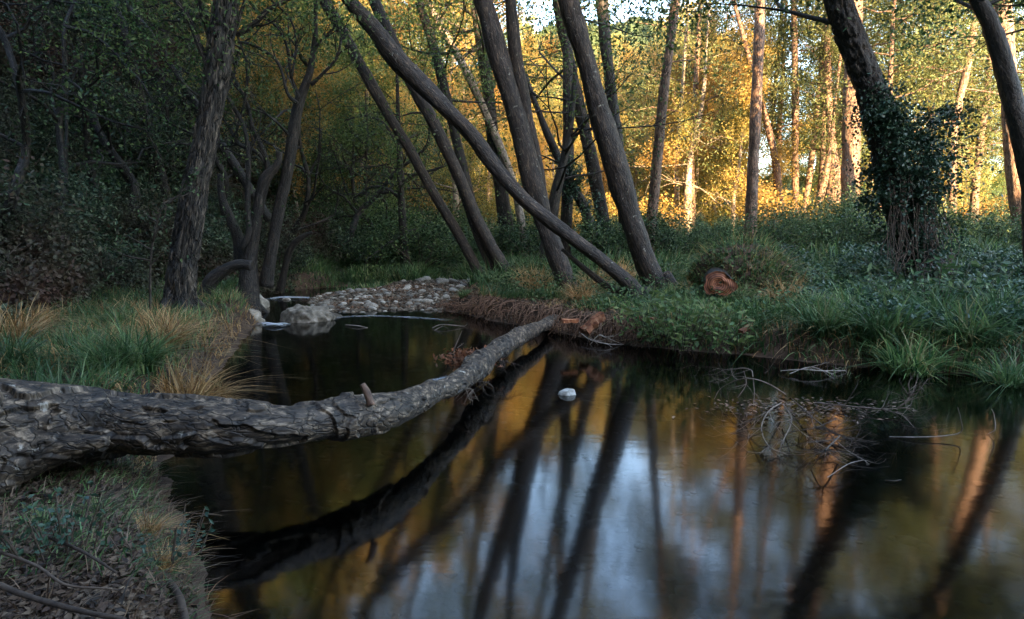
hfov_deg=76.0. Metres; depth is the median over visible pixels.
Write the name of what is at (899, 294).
grass tuft
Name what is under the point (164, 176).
pale tree
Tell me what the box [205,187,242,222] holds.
shrub
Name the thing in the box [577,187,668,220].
shrub
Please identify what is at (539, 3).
sky
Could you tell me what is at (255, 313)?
boulder
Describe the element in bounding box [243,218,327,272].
shrub
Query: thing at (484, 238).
leaning alder
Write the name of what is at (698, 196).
woodland tree
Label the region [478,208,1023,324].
undergrowth
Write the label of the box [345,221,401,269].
shrub
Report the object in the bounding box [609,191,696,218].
shrub
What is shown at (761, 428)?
dead branch
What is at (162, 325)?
grass tuft
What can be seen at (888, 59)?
pine tree
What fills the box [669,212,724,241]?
shrub
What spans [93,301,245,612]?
dry grass
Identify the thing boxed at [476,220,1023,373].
grass
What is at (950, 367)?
dry grass
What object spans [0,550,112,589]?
root
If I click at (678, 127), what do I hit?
pine tree
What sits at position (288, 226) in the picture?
shrub
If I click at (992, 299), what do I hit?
grass tuft
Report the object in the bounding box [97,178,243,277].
shrub
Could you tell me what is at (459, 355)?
leaf debris
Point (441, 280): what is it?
river stone
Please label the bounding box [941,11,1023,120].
pine tree
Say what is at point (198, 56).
woodland tree
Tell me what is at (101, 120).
shrub
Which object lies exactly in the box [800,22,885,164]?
pine tree
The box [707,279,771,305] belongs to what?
grass tuft
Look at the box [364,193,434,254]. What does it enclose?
shrub
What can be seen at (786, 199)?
shrub
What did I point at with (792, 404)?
floating debris
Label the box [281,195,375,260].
shrub
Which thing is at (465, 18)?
woodland tree
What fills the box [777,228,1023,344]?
undergrowth
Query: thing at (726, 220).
shrub
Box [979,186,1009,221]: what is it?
shrub
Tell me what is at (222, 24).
rough bark tree
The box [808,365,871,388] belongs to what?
grass tuft
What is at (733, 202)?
woodland tree
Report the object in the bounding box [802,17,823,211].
pine tree
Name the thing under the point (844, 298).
grass tuft
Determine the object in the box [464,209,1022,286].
grass
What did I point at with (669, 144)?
woodland tree
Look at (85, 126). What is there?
slope tree
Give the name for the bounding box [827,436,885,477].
dead branch
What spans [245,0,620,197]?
tall tree
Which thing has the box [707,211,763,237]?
shrub
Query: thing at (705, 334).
dry grass
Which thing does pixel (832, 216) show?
shrub
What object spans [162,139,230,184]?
shrub
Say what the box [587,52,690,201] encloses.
woodland tree
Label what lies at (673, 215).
shrub
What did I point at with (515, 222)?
shrub
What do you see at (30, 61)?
shrub
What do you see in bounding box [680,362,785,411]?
dead branch
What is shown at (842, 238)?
shrub
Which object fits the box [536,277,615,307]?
grass tuft
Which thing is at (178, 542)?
bank plant
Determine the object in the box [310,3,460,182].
woodland tree
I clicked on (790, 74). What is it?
pine tree
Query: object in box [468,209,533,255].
shrub
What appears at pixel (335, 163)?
shrub
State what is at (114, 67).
slope tree
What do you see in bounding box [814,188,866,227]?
shrub
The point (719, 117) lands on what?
pine tree
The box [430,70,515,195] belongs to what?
woodland tree
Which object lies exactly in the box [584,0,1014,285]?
ivy tree
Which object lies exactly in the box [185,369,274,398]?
grass tuft
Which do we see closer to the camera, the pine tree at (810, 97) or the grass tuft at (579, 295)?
the grass tuft at (579, 295)
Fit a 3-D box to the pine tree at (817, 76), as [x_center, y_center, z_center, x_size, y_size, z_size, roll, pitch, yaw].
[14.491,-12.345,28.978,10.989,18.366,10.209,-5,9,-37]
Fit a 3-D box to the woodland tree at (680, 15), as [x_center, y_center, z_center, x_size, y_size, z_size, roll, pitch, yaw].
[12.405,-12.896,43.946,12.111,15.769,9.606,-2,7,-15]
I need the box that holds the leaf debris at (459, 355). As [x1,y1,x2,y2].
[433,331,505,370]
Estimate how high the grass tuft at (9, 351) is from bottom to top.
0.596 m
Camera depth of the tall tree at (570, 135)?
15.67 m
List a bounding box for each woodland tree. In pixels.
[142,0,309,158]
[145,0,258,92]
[200,0,344,121]
[221,0,371,220]
[232,1,335,104]
[236,0,386,197]
[266,0,378,115]
[271,0,383,87]
[302,26,442,234]
[309,0,426,186]
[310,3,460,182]
[332,0,400,101]
[338,0,562,225]
[385,0,465,91]
[398,0,472,58]
[425,43,551,228]
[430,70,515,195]
[431,5,475,110]
[438,0,505,108]
[499,22,633,207]
[502,24,595,185]
[504,23,562,113]
[510,89,598,218]
[514,89,593,202]
[518,11,544,80]
[520,35,560,96]
[550,98,629,217]
[551,84,639,202]
[574,30,659,207]
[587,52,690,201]
[603,70,673,208]
[605,0,784,193]
[620,34,734,211]
[621,38,768,220]
[624,17,747,220]
[635,13,839,226]
[645,0,805,216]
[660,141,723,217]
[694,118,745,215]
[759,104,820,202]
[802,70,925,193]
[804,126,875,196]
[806,116,873,180]
[913,76,1004,210]
[925,126,986,199]
[958,107,1006,205]
[959,136,1006,203]
[981,142,1006,206]
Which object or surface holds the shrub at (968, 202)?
on the ground at (246, 326)
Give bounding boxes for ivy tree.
[526,73,618,255]
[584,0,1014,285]
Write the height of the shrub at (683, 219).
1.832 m
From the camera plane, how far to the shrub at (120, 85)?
16.23 m
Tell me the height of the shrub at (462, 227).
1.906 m
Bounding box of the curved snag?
[275,231,312,292]
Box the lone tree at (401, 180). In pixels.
[236,0,491,285]
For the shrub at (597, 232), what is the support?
on the ground at (246, 326)
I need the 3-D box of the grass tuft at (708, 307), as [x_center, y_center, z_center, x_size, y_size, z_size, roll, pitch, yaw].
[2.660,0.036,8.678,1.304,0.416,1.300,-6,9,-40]
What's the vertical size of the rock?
0.110 m
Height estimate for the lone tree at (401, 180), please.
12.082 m
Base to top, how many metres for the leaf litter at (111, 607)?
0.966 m
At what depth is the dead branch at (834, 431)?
4.50 m
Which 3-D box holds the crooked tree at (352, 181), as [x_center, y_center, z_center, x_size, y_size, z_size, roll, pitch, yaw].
[-6.199,-5.991,23.737,10.067,8.608,6.817,0,7,4]
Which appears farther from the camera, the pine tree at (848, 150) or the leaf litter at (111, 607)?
the pine tree at (848, 150)
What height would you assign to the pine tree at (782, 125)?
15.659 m
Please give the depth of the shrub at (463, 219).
24.12 m
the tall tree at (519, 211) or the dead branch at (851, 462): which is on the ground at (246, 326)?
the tall tree at (519, 211)
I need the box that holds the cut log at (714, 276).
[703,267,737,295]
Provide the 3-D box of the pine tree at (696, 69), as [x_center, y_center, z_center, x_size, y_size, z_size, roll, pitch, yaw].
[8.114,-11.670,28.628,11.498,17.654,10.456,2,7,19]
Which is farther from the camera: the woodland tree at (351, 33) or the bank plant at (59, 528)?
the woodland tree at (351, 33)
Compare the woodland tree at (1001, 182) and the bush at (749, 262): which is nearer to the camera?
the bush at (749, 262)
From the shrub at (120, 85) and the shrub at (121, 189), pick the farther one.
the shrub at (120, 85)
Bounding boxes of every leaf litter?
[0,281,253,618]
[469,289,792,347]
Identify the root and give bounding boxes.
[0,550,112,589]
[0,582,125,618]
[48,536,116,572]
[160,568,188,618]
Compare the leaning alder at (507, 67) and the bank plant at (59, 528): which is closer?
the bank plant at (59, 528)
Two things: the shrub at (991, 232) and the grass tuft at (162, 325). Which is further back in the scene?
the shrub at (991, 232)
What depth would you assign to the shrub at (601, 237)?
16.29 m
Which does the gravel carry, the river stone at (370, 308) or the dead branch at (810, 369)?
the river stone at (370, 308)
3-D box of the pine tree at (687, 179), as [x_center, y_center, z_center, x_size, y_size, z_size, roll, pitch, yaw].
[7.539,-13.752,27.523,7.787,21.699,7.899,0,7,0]
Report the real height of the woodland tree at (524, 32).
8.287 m
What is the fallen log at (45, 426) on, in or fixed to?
on the ground at (246, 326)
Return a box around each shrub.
[0,0,61,62]
[0,1,108,63]
[0,13,109,93]
[0,57,80,127]
[0,68,80,136]
[0,97,84,165]
[0,146,131,270]
[0,224,82,297]
[11,149,147,237]
[57,13,164,79]
[64,223,166,295]
[73,74,179,145]
[78,95,190,188]
[88,187,171,254]
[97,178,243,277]
[101,173,154,207]
[109,76,132,93]
[116,164,211,242]
[142,57,201,90]
[159,204,237,254]
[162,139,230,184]
[165,119,278,179]
[168,88,225,122]
[182,126,274,185]
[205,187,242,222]
[229,185,272,224]
[237,141,313,204]
[237,184,313,252]
[242,127,314,173]
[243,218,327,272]
[261,210,309,243]
[267,193,309,231]
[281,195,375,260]
[287,188,352,240]
[290,170,319,197]
[302,116,331,150]
[303,136,326,154]
[306,152,325,184]
[312,143,372,193]
[327,223,369,264]
[342,203,416,245]
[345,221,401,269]
[354,194,486,273]
[355,217,393,255]
[360,224,416,263]
[363,197,448,254]
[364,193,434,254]
[413,195,481,254]
[415,224,459,261]
[428,211,473,245]
[449,233,479,259]
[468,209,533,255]
[485,203,560,261]
[486,207,535,232]
[490,214,538,257]
[558,206,591,232]
[561,196,649,258]
[571,211,616,256]
[574,199,646,232]
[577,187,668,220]
[602,205,685,257]
[607,204,674,226]
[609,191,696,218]
[621,195,715,256]
[639,197,705,247]
[658,193,692,227]
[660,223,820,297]
[665,226,701,256]
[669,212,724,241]
[678,216,740,254]
[681,221,725,245]
[685,209,741,242]
[696,201,727,228]
[705,196,758,220]
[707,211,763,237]
[712,198,758,226]
[713,210,758,236]
[715,177,777,225]
[727,169,812,209]
[728,223,770,242]
[730,193,837,252]
[743,184,840,225]
[744,190,819,232]
[756,216,808,249]
[781,188,883,248]
[799,181,816,205]
[804,176,881,221]
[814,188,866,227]
[821,217,872,249]
[833,195,888,246]
[926,191,982,234]
[933,183,975,209]
[936,205,983,236]
[957,184,989,215]
[960,193,1022,252]
[962,205,1001,229]
[968,192,1010,234]
[970,203,1007,237]
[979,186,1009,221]
[980,202,1010,232]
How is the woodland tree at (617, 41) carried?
on the ground at (246, 326)
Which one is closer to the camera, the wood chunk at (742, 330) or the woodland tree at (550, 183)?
the wood chunk at (742, 330)
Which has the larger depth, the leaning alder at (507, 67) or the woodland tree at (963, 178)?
the woodland tree at (963, 178)
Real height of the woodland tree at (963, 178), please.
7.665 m
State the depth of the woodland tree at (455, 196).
26.90 m
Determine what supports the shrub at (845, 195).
on the ground at (246, 326)
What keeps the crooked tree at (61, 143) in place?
on the ground at (246, 326)
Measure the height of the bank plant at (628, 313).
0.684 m
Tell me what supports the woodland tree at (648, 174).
on the ground at (246, 326)
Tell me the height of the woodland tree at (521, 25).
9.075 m
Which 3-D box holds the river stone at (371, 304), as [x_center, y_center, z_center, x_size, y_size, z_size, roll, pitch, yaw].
[-2.658,-0.066,12.418,0.290,0.138,0.225,5,6,24]
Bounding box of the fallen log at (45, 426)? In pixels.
[0,314,558,497]
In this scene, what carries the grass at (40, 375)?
on the ground at (246, 326)
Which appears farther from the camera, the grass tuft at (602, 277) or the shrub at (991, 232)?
the shrub at (991, 232)
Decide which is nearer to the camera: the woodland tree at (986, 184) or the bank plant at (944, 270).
the bank plant at (944, 270)
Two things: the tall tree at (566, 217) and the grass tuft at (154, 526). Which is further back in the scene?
the tall tree at (566, 217)
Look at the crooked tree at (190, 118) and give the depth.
18.16 m
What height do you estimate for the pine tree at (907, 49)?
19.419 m
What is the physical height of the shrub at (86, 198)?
1.566 m
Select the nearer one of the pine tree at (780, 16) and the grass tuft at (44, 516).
the grass tuft at (44, 516)
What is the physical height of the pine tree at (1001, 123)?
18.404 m
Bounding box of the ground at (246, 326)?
[0,16,1023,618]
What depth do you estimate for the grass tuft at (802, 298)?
8.65 m
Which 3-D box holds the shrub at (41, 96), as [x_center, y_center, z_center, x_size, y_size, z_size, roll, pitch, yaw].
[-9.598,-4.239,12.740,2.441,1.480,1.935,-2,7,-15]
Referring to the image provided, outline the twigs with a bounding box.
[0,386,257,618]
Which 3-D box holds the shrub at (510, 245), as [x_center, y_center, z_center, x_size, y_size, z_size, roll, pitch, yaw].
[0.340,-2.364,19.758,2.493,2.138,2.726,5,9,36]
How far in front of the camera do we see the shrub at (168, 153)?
14.09 m
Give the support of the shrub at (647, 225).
on the ground at (246, 326)
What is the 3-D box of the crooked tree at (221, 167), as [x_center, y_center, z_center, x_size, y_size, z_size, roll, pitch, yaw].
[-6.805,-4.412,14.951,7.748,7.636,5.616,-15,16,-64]
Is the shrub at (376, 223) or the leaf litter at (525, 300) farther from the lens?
the shrub at (376, 223)
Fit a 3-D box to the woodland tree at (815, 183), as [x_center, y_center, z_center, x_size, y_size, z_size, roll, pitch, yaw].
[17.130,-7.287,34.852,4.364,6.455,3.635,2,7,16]
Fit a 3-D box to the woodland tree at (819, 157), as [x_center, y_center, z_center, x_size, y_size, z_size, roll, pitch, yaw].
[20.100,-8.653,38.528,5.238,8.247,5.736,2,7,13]
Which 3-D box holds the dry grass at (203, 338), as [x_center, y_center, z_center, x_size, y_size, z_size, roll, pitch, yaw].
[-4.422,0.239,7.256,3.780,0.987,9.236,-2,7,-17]
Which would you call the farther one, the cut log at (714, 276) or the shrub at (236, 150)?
the shrub at (236, 150)
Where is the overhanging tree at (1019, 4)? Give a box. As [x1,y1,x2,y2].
[871,0,1023,84]
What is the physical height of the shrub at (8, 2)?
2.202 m
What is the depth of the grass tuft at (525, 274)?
13.11 m
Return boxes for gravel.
[307,269,469,312]
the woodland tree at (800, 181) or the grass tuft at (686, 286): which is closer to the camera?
the grass tuft at (686, 286)
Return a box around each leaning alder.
[251,0,654,301]
[320,0,487,280]
[368,0,515,273]
[418,0,577,290]
[526,0,694,290]
[552,0,611,240]
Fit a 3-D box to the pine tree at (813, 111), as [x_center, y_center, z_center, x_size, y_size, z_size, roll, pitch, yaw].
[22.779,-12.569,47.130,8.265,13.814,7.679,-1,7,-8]
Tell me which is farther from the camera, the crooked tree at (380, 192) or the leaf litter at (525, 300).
the crooked tree at (380, 192)
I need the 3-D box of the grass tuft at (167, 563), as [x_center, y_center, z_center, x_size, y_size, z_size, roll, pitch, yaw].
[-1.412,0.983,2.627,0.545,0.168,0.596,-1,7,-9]
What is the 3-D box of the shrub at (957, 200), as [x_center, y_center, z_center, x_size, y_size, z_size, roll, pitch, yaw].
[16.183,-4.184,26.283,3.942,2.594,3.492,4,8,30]
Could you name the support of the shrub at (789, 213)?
on the ground at (246, 326)
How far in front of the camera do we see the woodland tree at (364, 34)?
30.82 m
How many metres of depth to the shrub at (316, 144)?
25.33 m
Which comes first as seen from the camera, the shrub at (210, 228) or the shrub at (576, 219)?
the shrub at (210, 228)
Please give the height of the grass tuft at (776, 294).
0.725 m
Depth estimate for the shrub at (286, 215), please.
17.57 m
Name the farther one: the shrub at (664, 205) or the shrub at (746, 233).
the shrub at (664, 205)
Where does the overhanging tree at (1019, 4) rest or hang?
on the ground at (246, 326)
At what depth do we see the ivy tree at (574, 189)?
17.09 m
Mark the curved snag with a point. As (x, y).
(293, 244)
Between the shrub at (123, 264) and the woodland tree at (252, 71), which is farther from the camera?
the woodland tree at (252, 71)
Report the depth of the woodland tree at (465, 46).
41.82 m
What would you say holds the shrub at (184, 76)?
on the ground at (246, 326)
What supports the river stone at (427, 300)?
on the ground at (246, 326)
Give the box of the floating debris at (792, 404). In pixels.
[672,392,912,422]
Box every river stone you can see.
[364,302,377,307]
[368,306,376,310]
[421,299,432,303]
[437,278,448,283]
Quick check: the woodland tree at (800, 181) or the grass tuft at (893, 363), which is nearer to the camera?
the grass tuft at (893, 363)
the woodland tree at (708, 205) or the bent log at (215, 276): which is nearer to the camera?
the bent log at (215, 276)
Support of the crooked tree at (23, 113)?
on the ground at (246, 326)
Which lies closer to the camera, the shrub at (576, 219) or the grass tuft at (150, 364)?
the grass tuft at (150, 364)
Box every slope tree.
[0,0,83,74]
[0,0,199,199]
[0,0,237,133]
[53,0,208,96]
[85,0,271,222]
[92,0,280,153]
[98,0,210,101]
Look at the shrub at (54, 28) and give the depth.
15.23 m
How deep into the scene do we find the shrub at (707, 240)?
17.63 m
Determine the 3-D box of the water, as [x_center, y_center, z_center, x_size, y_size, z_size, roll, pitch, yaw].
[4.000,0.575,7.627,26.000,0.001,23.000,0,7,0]
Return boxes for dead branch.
[432,323,466,330]
[581,331,638,346]
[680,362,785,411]
[697,386,870,464]
[777,379,945,476]
[780,352,851,378]
[814,368,953,430]
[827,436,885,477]
[889,407,962,437]
[988,409,995,433]
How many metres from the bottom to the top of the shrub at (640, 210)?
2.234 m
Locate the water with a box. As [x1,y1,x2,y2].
[158,285,1023,618]
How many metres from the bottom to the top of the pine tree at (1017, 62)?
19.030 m
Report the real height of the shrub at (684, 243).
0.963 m
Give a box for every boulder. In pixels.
[249,308,264,321]
[260,294,269,307]
[279,304,335,322]
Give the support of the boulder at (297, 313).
on the ground at (246, 326)
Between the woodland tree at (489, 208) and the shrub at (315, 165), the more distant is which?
the woodland tree at (489, 208)
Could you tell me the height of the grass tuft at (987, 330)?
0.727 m
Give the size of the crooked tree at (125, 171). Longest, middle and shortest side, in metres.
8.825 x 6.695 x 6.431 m
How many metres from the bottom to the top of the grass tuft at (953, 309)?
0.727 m
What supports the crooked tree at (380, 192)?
on the ground at (246, 326)
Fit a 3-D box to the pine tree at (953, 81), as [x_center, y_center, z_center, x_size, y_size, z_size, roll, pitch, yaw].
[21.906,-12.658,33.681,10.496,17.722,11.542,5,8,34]
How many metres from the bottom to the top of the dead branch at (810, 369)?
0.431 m
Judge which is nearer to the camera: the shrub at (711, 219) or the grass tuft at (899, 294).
the grass tuft at (899, 294)
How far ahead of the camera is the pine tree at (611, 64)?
17.70 m
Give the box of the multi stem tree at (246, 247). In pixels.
[156,0,423,313]
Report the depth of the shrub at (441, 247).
21.79 m
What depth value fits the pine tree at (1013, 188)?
18.52 m
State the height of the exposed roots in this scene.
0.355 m
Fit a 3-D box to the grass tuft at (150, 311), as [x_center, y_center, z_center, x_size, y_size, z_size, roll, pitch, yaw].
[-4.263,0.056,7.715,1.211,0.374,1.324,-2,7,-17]
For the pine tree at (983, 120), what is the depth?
28.41 m
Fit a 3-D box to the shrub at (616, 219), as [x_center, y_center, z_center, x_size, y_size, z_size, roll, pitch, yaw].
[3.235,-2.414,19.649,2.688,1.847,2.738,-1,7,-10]
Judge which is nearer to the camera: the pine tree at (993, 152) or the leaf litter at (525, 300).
the leaf litter at (525, 300)
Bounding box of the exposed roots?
[429,295,669,347]
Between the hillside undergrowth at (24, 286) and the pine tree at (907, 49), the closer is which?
the hillside undergrowth at (24, 286)
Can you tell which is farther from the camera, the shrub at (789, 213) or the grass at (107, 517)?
the shrub at (789, 213)
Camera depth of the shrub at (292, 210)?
19.55 m
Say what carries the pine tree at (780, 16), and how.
on the ground at (246, 326)
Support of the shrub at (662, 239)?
on the ground at (246, 326)
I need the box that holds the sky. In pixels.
[417,0,1023,175]
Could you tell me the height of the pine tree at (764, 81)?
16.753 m
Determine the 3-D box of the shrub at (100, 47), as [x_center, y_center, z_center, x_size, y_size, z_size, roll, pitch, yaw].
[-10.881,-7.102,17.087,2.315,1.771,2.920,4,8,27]
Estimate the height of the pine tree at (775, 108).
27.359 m
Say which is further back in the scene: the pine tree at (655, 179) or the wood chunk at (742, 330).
the pine tree at (655, 179)
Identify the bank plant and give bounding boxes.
[0,468,110,562]
[104,501,214,565]
[611,290,690,342]
[623,287,730,353]
[648,300,757,355]
[864,255,1022,311]
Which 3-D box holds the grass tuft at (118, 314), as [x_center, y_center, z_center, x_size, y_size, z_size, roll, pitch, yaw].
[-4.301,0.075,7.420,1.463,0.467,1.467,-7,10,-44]
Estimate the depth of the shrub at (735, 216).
28.90 m
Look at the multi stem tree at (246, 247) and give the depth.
11.37 m
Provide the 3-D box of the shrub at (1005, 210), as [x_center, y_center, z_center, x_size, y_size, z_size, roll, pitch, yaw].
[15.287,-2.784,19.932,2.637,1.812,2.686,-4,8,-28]
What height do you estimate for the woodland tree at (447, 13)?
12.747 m
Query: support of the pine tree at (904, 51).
on the ground at (246, 326)
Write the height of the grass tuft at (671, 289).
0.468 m
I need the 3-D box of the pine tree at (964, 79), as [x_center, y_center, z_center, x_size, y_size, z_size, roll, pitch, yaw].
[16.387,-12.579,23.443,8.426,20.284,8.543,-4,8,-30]
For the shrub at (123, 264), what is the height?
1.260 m
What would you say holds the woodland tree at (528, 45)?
on the ground at (246, 326)
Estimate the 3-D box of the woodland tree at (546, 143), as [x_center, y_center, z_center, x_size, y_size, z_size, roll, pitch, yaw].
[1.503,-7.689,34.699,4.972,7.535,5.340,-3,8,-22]
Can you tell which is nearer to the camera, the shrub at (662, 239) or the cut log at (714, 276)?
the cut log at (714, 276)
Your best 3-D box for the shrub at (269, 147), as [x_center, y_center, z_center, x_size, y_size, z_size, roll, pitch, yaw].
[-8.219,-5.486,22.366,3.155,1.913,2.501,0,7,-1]
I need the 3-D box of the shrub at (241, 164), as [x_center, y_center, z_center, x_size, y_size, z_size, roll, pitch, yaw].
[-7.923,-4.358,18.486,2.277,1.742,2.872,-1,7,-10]
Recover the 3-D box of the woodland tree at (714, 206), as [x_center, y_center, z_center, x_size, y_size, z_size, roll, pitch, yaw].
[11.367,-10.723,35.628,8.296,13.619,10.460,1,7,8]
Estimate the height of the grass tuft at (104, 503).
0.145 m
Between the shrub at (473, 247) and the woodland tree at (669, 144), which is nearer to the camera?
the shrub at (473, 247)
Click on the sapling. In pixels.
(162, 221)
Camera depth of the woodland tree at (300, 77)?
21.06 m
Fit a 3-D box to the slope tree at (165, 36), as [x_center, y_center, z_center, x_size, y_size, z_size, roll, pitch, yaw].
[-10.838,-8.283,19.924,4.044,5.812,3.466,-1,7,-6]
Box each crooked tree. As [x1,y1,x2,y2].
[0,0,268,274]
[0,0,315,242]
[1,0,188,232]
[25,0,203,105]
[56,0,309,146]
[71,0,347,231]
[159,0,452,267]
[237,38,470,241]
[287,17,518,260]
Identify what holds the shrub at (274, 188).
on the ground at (246, 326)
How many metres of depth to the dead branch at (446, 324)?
10.01 m
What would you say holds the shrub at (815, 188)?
on the ground at (246, 326)
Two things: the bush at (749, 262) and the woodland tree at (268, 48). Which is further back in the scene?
the woodland tree at (268, 48)
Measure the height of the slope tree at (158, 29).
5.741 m
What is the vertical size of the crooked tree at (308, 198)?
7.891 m
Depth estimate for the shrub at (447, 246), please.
19.33 m
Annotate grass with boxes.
[0,271,279,477]
[0,278,251,394]
[0,454,223,618]
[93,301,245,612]
[158,240,395,298]
[235,196,519,282]
[462,280,1020,366]
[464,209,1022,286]
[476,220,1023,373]
[661,309,1023,375]
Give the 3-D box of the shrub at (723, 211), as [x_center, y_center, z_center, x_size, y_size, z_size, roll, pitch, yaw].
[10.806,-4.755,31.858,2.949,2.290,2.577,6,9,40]
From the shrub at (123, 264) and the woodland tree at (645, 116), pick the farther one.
the woodland tree at (645, 116)
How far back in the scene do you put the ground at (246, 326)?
9.12 m
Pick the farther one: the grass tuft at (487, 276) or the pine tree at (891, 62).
the pine tree at (891, 62)
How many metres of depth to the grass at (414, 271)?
18.65 m
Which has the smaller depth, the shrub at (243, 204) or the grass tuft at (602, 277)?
the grass tuft at (602, 277)
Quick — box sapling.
[101,167,204,312]
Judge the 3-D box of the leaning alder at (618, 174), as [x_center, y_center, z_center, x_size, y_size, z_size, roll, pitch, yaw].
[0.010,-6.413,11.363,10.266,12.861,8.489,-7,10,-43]
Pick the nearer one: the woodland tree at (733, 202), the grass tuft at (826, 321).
the grass tuft at (826, 321)
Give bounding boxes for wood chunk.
[560,318,578,322]
[580,312,605,334]
[738,322,752,333]
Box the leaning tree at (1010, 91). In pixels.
[734,0,1023,275]
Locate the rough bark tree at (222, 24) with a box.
[2,0,427,312]
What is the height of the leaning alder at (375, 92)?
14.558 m
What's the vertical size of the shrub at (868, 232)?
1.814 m
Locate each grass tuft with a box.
[0,294,116,348]
[0,319,82,379]
[4,503,78,535]
[13,296,91,326]
[43,310,286,388]
[63,297,165,329]
[66,301,256,349]
[68,489,141,518]
[120,304,176,322]
[127,505,231,543]
[137,536,223,604]
[140,352,306,403]
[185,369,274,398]
[449,287,475,297]
[457,264,559,297]
[468,269,500,284]
[497,265,553,290]
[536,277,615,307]
[552,266,618,288]
[582,254,639,283]
[633,282,691,300]
[658,277,707,294]
[683,298,733,317]
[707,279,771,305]
[717,270,823,312]
[737,290,937,360]
[758,285,851,313]
[767,289,1001,342]
[801,276,916,317]
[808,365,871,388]
[839,326,1013,384]
[862,282,921,310]
[873,281,1018,335]
[883,291,1023,350]
[939,343,1023,397]
[948,277,1023,329]
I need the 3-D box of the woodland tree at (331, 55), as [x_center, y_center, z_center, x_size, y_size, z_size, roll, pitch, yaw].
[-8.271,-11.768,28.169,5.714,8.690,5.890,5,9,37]
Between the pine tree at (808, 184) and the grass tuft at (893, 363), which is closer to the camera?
the grass tuft at (893, 363)
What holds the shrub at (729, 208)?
on the ground at (246, 326)
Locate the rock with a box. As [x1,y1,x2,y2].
[558,388,575,395]
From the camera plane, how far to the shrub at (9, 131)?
10.95 m
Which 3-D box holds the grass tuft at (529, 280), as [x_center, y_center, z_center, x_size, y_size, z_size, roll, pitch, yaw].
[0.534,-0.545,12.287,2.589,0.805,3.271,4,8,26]
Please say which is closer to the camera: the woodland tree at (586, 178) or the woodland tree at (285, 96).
the woodland tree at (285, 96)
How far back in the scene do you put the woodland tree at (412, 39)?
37.19 m
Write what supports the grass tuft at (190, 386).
on the ground at (246, 326)
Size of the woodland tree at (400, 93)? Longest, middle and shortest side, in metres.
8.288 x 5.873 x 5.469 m
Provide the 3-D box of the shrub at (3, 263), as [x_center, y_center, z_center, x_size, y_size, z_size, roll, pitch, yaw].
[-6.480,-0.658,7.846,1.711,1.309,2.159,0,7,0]
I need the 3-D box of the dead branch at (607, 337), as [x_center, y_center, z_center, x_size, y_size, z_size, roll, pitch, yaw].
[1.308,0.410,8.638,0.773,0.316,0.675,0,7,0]
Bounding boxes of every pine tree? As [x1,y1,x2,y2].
[581,0,826,225]
[596,0,623,237]
[624,0,749,221]
[627,0,772,234]
[645,0,679,249]
[674,0,808,206]
[674,23,761,219]
[689,0,884,178]
[690,35,748,215]
[710,32,805,192]
[728,0,954,196]
[732,0,783,216]
[734,0,980,167]
[743,0,764,241]
[763,2,884,199]
[764,0,1023,200]
[771,1,783,206]
[789,52,864,193]
[791,0,798,216]
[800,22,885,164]
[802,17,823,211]
[812,3,948,151]
[815,51,841,205]
[822,0,1023,212]
[824,11,840,202]
[831,0,1023,179]
[840,0,862,208]
[840,15,942,120]
[870,0,1023,221]
[876,1,1000,180]
[881,0,1023,158]
[899,0,907,122]
[904,0,1021,232]
[939,0,1023,175]
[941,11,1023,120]
[972,9,1023,208]
[981,7,1023,161]
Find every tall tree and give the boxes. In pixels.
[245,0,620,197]
[305,0,550,257]
[353,0,623,254]
[385,3,769,264]
[399,0,713,258]
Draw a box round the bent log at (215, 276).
[197,259,252,297]
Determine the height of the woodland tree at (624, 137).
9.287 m
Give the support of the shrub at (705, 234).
on the ground at (246, 326)
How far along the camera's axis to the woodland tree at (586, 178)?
34.80 m
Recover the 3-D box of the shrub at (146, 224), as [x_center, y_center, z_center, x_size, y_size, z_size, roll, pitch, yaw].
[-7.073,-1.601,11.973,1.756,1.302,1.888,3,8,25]
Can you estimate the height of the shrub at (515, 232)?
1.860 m
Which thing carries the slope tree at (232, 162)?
on the ground at (246, 326)
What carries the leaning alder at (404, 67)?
on the ground at (246, 326)
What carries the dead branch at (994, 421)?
in the water
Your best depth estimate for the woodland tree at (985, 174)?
43.85 m
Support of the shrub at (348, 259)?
on the ground at (246, 326)
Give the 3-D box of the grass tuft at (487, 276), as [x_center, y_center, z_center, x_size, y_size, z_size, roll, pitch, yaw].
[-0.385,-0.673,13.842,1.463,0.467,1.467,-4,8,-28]
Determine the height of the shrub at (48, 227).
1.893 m
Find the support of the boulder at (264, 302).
on the ground at (246, 326)
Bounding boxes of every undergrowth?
[0,0,434,329]
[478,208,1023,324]
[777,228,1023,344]
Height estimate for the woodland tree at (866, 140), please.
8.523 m
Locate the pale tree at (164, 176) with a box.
[108,0,257,224]
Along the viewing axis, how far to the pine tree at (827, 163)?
25.41 m
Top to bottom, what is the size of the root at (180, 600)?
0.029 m
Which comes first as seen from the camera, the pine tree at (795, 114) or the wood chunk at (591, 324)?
the wood chunk at (591, 324)

